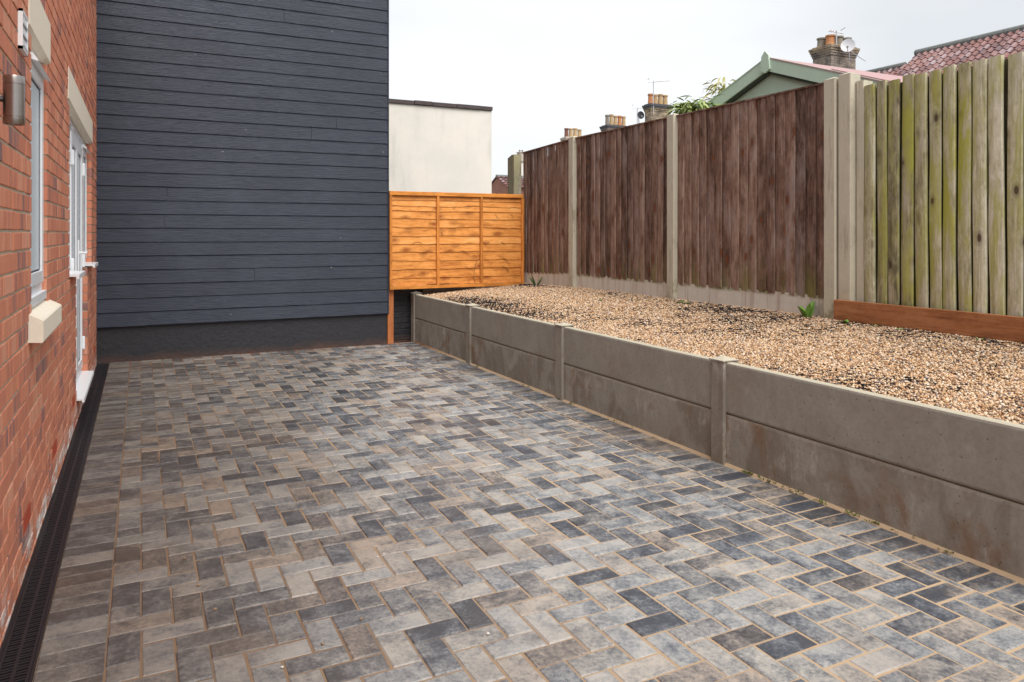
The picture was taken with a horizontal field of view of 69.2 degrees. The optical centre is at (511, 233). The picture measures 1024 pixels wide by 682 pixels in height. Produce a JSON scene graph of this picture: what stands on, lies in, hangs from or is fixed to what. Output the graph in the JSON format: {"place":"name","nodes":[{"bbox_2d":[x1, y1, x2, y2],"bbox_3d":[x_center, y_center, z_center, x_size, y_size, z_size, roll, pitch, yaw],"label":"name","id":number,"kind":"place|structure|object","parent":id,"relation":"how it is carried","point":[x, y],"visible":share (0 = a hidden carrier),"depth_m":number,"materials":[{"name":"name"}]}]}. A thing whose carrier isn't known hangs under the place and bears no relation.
{"place":"outdoors","nodes":[
{"label":"outdoors","id":0,"kind":"place"},
{"bbox_2d":[96,0,388,364],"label":"clad building","id":1,"kind":"structure","parent":0,"point":[242,182],"depth_m":8.34,"materials":[{"name":"wood"}]},
{"bbox_2d":[429,256,533,284],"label":"garden ground","id":2,"kind":"structure","parent":0,"point":[497,282],"depth_m":13.36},
{"bbox_2d":[663,95,721,116],"bbox_3d":[2.122,-0.447,8.681,0.860,2.353,0.866,0,0,-27],"label":"bamboo clump","id":3,"kind":"object","parent":2,"relation":"on","point":[685,107],"visible":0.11,"depth_m":8.54,"materials":[{"name":"green plant"}]},
{"bbox_2d":[700,77,734,101],"bbox_3d":[2.935,-0.745,10.477,0.654,2.949,0.692,0,0,38],"label":"bamboo shoot","id":4,"kind":"object","parent":2,"relation":"on","point":[715,86],"visible":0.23,"depth_m":10.48,"materials":[{"name":"plant"}]},
{"bbox_2d":[708,51,902,106],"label":"summerhouse","id":5,"kind":"structure","parent":2,"relation":"on","point":[767,74],"depth_m":7.92,"materials":[{"name":"green paint"}]},
{"bbox_2d":[838,52,1023,316],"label":"weathered fence","id":6,"kind":"object","parent":2,"relation":"on","point":[931,190],"visible":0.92,"depth_m":4.83,"materials":[{"name":"wood"}]},
{"bbox_2d":[516,150,522,175],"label":"pale house","id":7,"kind":"structure","parent":0,"point":[520,153],"depth_m":51.76,"materials":[{"name":"white paint"}]},
{"bbox_2d":[32,342,1023,681],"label":"block paving","id":8,"kind":"structure","parent":0,"point":[75,644],"depth_m":3.14,"materials":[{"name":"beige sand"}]},
{"bbox_2d":[0,363,108,681],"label":"drainage channel","id":9,"kind":"object","parent":8,"relation":"on","point":[21,646],"visible":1,"depth_m":3.07,"materials":[{"name":"plastic"}]},
{"bbox_2d":[387,286,393,343],"bbox_3d":[-1.508,0.445,9.163,0.075,1.910,0.070,0,0,-27],"label":"timber post","id":10,"kind":"object","parent":8,"relation":"on","point":[390,327],"visible":0.4,"depth_m":9.13,"materials":[{"name":"brown wood"}]},
{"bbox_2d":[389,191,523,289],"bbox_3d":[-0.669,0.078,9.500,1.864,1.208,0.056,0,0,-27],"label":"lap fence panel","id":11,"kind":"object","parent":10,"relation":"attached to","point":[449,240],"visible":0.99,"depth_m":9.47,"materials":[{"name":"orange wood"}]},
{"bbox_2d":[401,343,953,552],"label":"moss tufts","id":12,"kind":"object","parent":8,"relation":"on","point":[820,500],"visible":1,"depth_m":3.86,"materials":[{"name":"green plant"}]},
{"bbox_2d":[414,341,1023,583],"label":"sand verge","id":13,"kind":"structure","parent":8,"relation":"on","point":[959,556],"depth_m":3.83,"materials":[{"name":"beige sand"}]},
{"bbox_2d":[642,93,672,121],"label":"terraced house","id":14,"kind":"structure","parent":0,"point":[660,104],"depth_m":33.80,"materials":[{"name":"brick"}]},
{"bbox_2d":[637,111,643,120],"bbox_3d":[5.941,-5.373,34.236,0.307,0.560,0.456,0,0,21],"label":"satellite dish","id":15,"kind":"object","parent":14,"relation":"attached to","point":[640,114],"visible":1,"depth_m":34.20,"materials":[{"name":"metal"}]},
{"bbox_2d":[648,80,669,113],"bbox_3d":[6.640,-6.207,33.550,0.999,1.614,0.359,0,0,0],"label":"tv aerial","id":16,"kind":"object","parent":14,"relation":"attached to","point":[653,92],"visible":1,"depth_m":33.53,"materials":[{"name":"grey metal"}]},
{"bbox_2d":[389,0,1023,179],"label":"sky","id":17,"kind":"structure","parent":0,"point":[544,68],"materials":[{"name":"white"}]},
{"bbox_2d":[424,283,1023,424],"bbox_3d":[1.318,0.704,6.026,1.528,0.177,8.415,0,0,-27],"label":"gravel","id":18,"kind":"structure","parent":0,"point":[969,403],"depth_m":4.65,"materials":[{"name":"beige gravel"}]},
{"bbox_2d":[422,287,488,294],"bbox_3d":[-0.510,0.777,9.673,1.380,0.145,0.040,0,0,-27],"label":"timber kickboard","id":19,"kind":"object","parent":18,"relation":"on","point":[428,291],"visible":0.21,"depth_m":9.45,"materials":[{"name":"black wood"}]},
{"bbox_2d":[529,275,542,284],"bbox_3d":[0.288,0.596,9.468,0.210,0.172,0.242,0,0,7],"label":"strappy plant","id":20,"kind":"object","parent":18,"relation":"on","point":[533,281],"visible":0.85,"depth_m":9.44,"materials":[{"name":"green plant"}]},
{"bbox_2d":[522,77,837,318],"bbox_3d":[1.290,-0.135,7.767,0.105,2.070,5.086,0,0,-27],"label":"brown fence","id":21,"kind":"object","parent":18,"relation":"on","point":[734,203],"visible":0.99,"depth_m":6.81,"materials":[{"name":"wood"}]},
{"bbox_2d":[797,301,815,317],"bbox_3d":[2.237,0.572,5.641,0.142,0.160,0.122,0,0,6],"label":"broad leaved weed","id":22,"kind":"object","parent":18,"relation":"on","point":[808,312],"visible":0.89,"depth_m":5.62,"materials":[{"name":"green plant"}]},
{"bbox_2d":[834,299,1023,342],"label":"timber edging","id":23,"kind":"object","parent":18,"relation":"on","point":[994,326],"visible":1,"depth_m":4.76,"materials":[{"name":"brown wood"}]},
{"bbox_2d":[866,24,1023,75],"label":"pantiled house","id":24,"kind":"structure","parent":0,"point":[1005,42],"depth_m":21.72,"materials":[{"name":"tile"}]},
{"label":"ground","id":25,"kind":"structure","parent":0,"visible":0},
{"bbox_2d":[0,0,97,648],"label":"brick house","id":26,"kind":"structure","parent":25,"relation":"on","point":[48,263],"depth_m":3.55,"materials":[{"name":"brick"}]},
{"bbox_2d":[0,74,24,125],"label":"wall light","id":27,"kind":"object","parent":26,"relation":"attached to","point":[12,98],"visible":1,"depth_m":2.08,"materials":[{"name":"metal"}]},
{"bbox_2d":[18,8,27,56],"bbox_3d":[-1.879,-0.773,2.854,0.017,0.150,0.150,0,0,-27],"label":"vent cover","id":28,"kind":"object","parent":26,"relation":"attached to","point":[22,32],"visible":1,"depth_m":2.81,"materials":[{"name":"white plastic"}]},
{"bbox_2d":[30,52,50,306],"bbox_3d":[-2.180,-0.235,3.371,0.100,1.099,0.578,0,0,-27],"label":"window","id":29,"kind":"structure","parent":26,"relation":"in","point":[38,74],"depth_m":3.47,"materials":[{"name":"white plastic"}]},
{"bbox_2d":[69,122,84,278],"bbox_3d":[-3.008,-0.246,5.037,0.161,1.077,0.574,0,0,-27],"label":"window","id":30,"kind":"structure","parent":26,"relation":"in","point":[78,274],"depth_m":5.22,"materials":[{"name":"white plastic"}]},
{"bbox_2d":[69,128,93,402],"bbox_3d":[-3.414,0.213,5.845,0.156,1.995,1.228,0,0,-27],"label":"french door","id":31,"kind":"structure","parent":26,"relation":"in","point":[77,167],"depth_m":5.85,"materials":[{"name":"white plastic"}]},
{"bbox_2d":[81,143,97,267],"bbox_3d":[-3.819,-0.246,6.660,0.161,1.077,0.584,0,0,-27],"label":"window","id":32,"kind":"structure","parent":26,"relation":"in","point":[85,150],"depth_m":6.80,"materials":[{"name":"white plastic"}]},
{"bbox_2d":[394,286,485,342],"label":"brick wall","id":33,"kind":"structure","parent":25,"relation":"on","point":[402,315],"depth_m":9.41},
{"bbox_2d":[389,99,492,193],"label":"rendered building","id":34,"kind":"structure","parent":25,"relation":"on","point":[439,147],"depth_m":13.86,"materials":[{"name":"paint"}]},
{"bbox_2d":[508,154,520,193],"bbox_3d":[0.034,0.182,10.219,0.120,2.535,0.195,0,0,-27],"label":"old post","id":35,"kind":"object","parent":25,"relation":"on","point":[514,173],"visible":0.26,"depth_m":10.15,"materials":[{"name":"grey concrete"}]},
{"bbox_2d":[492,175,555,233],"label":"brick outbuilding","id":36,"kind":"structure","parent":25,"relation":"on","point":[499,184],"depth_m":40.15,"materials":[{"name":"brick"}]},
{"bbox_2d":[555,128,581,176],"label":"terraced house","id":37,"kind":"structure","parent":25,"relation":"on","point":[572,131],"depth_m":45.52,"materials":[{"name":"ceramic"}]},
{"bbox_2d":[555,114,625,180],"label":"terraced house","id":38,"kind":"structure","parent":25,"relation":"on","point":[609,124],"depth_m":40.53,"materials":[{"name":"ceramic"}]},
{"bbox_2d":[411,291,1023,578],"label":"retaining wall","id":39,"kind":"structure","parent":25,"relation":"on","point":[950,479],"depth_m":3.91,"materials":[{"name":"concrete"}]},
{"bbox_2d":[808,34,859,69],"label":"terraced house","id":40,"kind":"structure","parent":25,"relation":"on","point":[825,50],"depth_m":24.11,"materials":[{"name":"brick"}]},
{"bbox_2d":[829,27,845,53],"bbox_3d":[10.459,-6.209,23.896,0.493,0.818,0.353,0,0,-7],"label":"tv aerial","id":41,"kind":"object","parent":40,"relation":"attached to","point":[836,35],"visible":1,"depth_m":23.90,"materials":[{"name":"grey metal"}]},
{"bbox_2d":[841,39,854,59],"bbox_3d":[10.763,-5.920,23.715,0.510,0.645,0.364,0,0,-27],"label":"satellite dish","id":42,"kind":"object","parent":40,"relation":"attached to","point":[848,45],"visible":1,"depth_m":23.72,"materials":[{"name":"grey metal"}]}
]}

